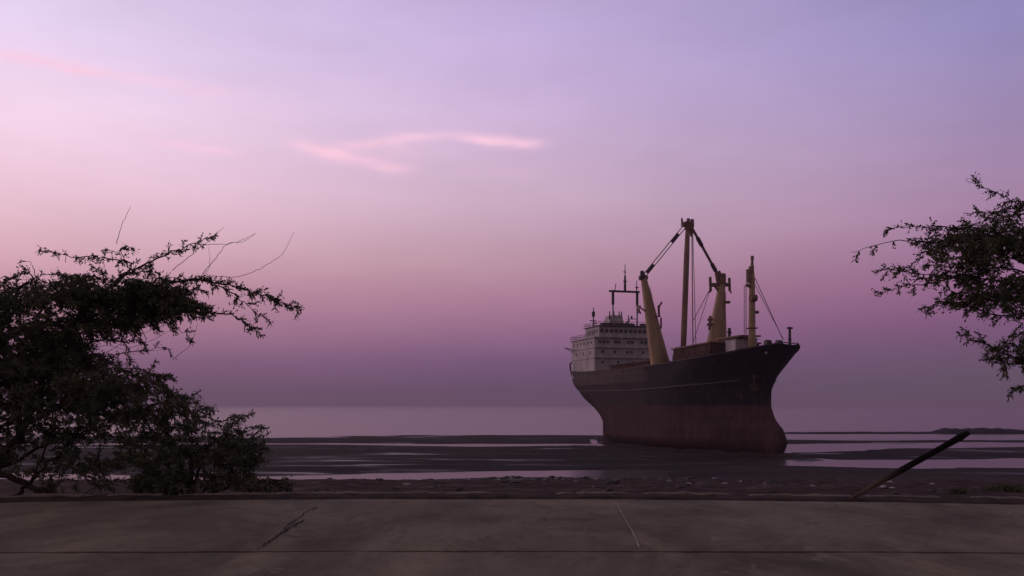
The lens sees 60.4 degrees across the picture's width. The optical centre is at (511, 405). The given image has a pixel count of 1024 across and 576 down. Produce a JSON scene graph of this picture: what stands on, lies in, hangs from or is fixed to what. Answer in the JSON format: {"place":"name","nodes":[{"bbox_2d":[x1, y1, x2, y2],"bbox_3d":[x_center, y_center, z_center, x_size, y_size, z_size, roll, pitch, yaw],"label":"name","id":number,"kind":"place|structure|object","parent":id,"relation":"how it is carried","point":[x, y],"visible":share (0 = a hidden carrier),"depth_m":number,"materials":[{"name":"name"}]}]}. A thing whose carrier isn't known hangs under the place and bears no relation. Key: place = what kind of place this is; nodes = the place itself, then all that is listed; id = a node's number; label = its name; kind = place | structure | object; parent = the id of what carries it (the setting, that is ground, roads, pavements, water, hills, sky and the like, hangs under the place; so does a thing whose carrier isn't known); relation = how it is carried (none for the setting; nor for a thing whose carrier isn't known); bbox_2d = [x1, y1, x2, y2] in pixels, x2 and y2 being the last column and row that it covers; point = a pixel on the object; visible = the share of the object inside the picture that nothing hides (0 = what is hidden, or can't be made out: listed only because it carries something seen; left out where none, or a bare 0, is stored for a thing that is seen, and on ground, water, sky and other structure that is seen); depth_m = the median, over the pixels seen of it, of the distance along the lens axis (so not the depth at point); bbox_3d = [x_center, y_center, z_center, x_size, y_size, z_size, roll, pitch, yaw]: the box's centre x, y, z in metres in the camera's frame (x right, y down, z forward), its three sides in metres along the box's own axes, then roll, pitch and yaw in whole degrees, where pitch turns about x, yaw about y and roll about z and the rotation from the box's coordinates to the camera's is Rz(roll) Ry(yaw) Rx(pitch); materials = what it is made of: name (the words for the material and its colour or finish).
{"place":"outdoors","nodes":[
{"label":"outdoors","id":0,"kind":"place"},
{"bbox_2d":[0,499,1023,553],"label":"pavement","id":1,"kind":"structure","parent":0,"point":[435,525],"depth_m":11.63,"materials":[{"name":"concrete"}]},
{"bbox_2d":[257,519,304,548],"bbox_3d":[-2.876,1.591,11.041,0.069,0.001,2.559,0,0,-2],"label":"pavement crack","id":2,"kind":"object","parent":1,"relation":"on","point":[280,533],"visible":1,"depth_m":10.90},
{"bbox_2d":[282,506,317,530],"bbox_3d":[-3.016,1.589,12.465,0.104,0.001,2.807,0,0,-3],"label":"pavement crack","id":3,"kind":"object","parent":1,"relation":"on","point":[297,518],"visible":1,"depth_m":12.28,"materials":[{"name":"black"}]},
{"bbox_2d":[615,501,639,547],"bbox_3d":[1.581,1.591,12.225,0.049,0.001,4.751,0,0,3],"label":"pavement joint","id":4,"kind":"object","parent":1,"relation":"on","point":[633,533],"visible":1,"depth_m":11.44,"materials":[{"name":"grey concrete"}]},
{"bbox_2d":[0,435,1023,496],"bbox_3d":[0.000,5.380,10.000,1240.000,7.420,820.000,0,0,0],"label":"ground","id":5,"kind":"structure","parent":0,"point":[284,458],"depth_m":120.21,"materials":[{"name":"grey sand"}]},
{"bbox_2d":[0,493,91,497],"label":"kerb","id":6,"kind":"structure","parent":5,"relation":"on","point":[45,495],"depth_m":15.30,"materials":[{"name":"grey concrete"}]},
{"bbox_2d":[107,493,163,495],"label":"kerb","id":7,"kind":"structure","parent":5,"relation":"on","point":[152,494],"depth_m":15.51,"materials":[{"name":"grey concrete"}]},
{"bbox_2d":[0,206,304,495],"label":"acacia tree","id":8,"kind":"object","parent":5,"relation":"on","point":[49,364],"visible":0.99,"depth_m":16.78,"materials":[{"name":"green plant"}]},
{"bbox_2d":[98,382,296,494],"bbox_3d":[-5.893,0.735,16.761,3.774,2.355,2.248,0,0,0],"label":"roadside bush","id":9,"kind":"object","parent":5,"relation":"on","point":[228,452],"visible":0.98,"depth_m":16.34,"materials":[{"name":"green plant"}]},
{"bbox_2d":[182,491,492,494],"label":"kerb","id":10,"kind":"structure","parent":5,"relation":"on","point":[323,493],"depth_m":15.76,"materials":[{"name":"grey concrete"}]},
{"bbox_2d":[508,480,521,482],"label":"shore rock","id":11,"kind":"object","parent":5,"relation":"on","point":[516,481],"visible":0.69,"depth_m":42.28,"materials":[{"name":"grey stone"}]},
{"bbox_2d":[556,491,628,494],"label":"kerb","id":12,"kind":"structure","parent":5,"relation":"on","point":[609,493],"depth_m":15.75,"materials":[{"name":"grey concrete"}]},
{"bbox_2d":[605,480,618,483],"bbox_3d":[3.884,3.024,34.294,0.509,0.247,0.486,0,0,-19],"label":"shore rock","id":13,"kind":"object","parent":5,"relation":"on","point":[611,482],"visible":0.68,"depth_m":34.18,"materials":[{"name":"grey stone"}]},
{"bbox_2d":[643,491,729,495],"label":"kerb","id":14,"kind":"structure","parent":5,"relation":"on","point":[687,493],"depth_m":15.64,"materials":[{"name":"grey concrete"}]},
{"bbox_2d":[748,494,850,496],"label":"kerb","id":15,"kind":"structure","parent":5,"relation":"on","point":[813,495],"depth_m":15.44,"materials":[{"name":"grey concrete"}]},
{"bbox_2d":[865,495,941,497],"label":"kerb","id":16,"kind":"structure","parent":5,"relation":"on","point":[902,496],"depth_m":15.23,"materials":[{"name":"grey concrete"}]},
{"bbox_2d":[851,172,1023,401],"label":"acacia tree","id":17,"kind":"object","parent":5,"relation":"on","point":[993,242],"visible":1,"depth_m":13.64,"materials":[{"name":"green plant"}]},
{"bbox_2d":[942,486,972,493],"bbox_3d":[9.571,1.832,19.006,0.655,0.214,0.438,0,0,30],"label":"weed tuft","id":18,"kind":"object","parent":5,"relation":"on","point":[957,491],"visible":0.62,"depth_m":18.96,"materials":[{"name":"green plant"}]},
{"bbox_2d":[969,496,1023,499],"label":"kerb","id":19,"kind":"structure","parent":5,"relation":"on","point":[1013,498],"depth_m":14.94,"materials":[{"name":"grey concrete"}]},
{"bbox_2d":[973,481,1023,492],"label":"weed tuft","id":20,"kind":"object","parent":5,"relation":"on","point":[1019,488],"visible":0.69,"depth_m":20.92,"materials":[{"name":"green plant"}]},
{"bbox_2d":[0,406,1023,479],"bbox_3d":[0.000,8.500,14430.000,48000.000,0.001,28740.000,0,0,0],"label":"sea","id":21,"kind":"structure","parent":0,"point":[303,421],"depth_m":357.90,"materials":[{"name":"liquid"}]},
{"bbox_2d":[564,218,799,454],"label":"cargo ship","id":22,"kind":"object","parent":21,"relation":"on","point":[632,383],"visible":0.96,"depth_m":167.45,"materials":[{"name":"paint"}]},
{"bbox_2d":[0,551,1023,575],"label":"pavement","id":23,"kind":"structure","parent":0,"point":[355,563],"depth_m":8.91,"materials":[{"name":"concrete"}]},
{"bbox_2d":[0,492,1023,504],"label":"verge","id":24,"kind":"structure","parent":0,"point":[730,497],"depth_m":15.25,"materials":[{"name":"soil"}]},
{"bbox_2d":[850,430,969,498],"bbox_3d":[6.732,1.130,15.211,2.953,0.133,0.137,-27,6,-11],"label":"leaning pole","id":25,"kind":"object","parent":24,"relation":"on","point":[957,438],"visible":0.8,"depth_m":15.24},
{"bbox_2d":[0,0,1023,405],"label":"sky","id":26,"kind":"structure","parent":0,"point":[459,186],"materials":[{"name":"purple"}]},
{"bbox_2d":[784,428,1023,433],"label":"headland","id":27,"kind":"structure","parent":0,"point":[977,431],"depth_m":264.67,"materials":[{"name":"grey"}]}
]}

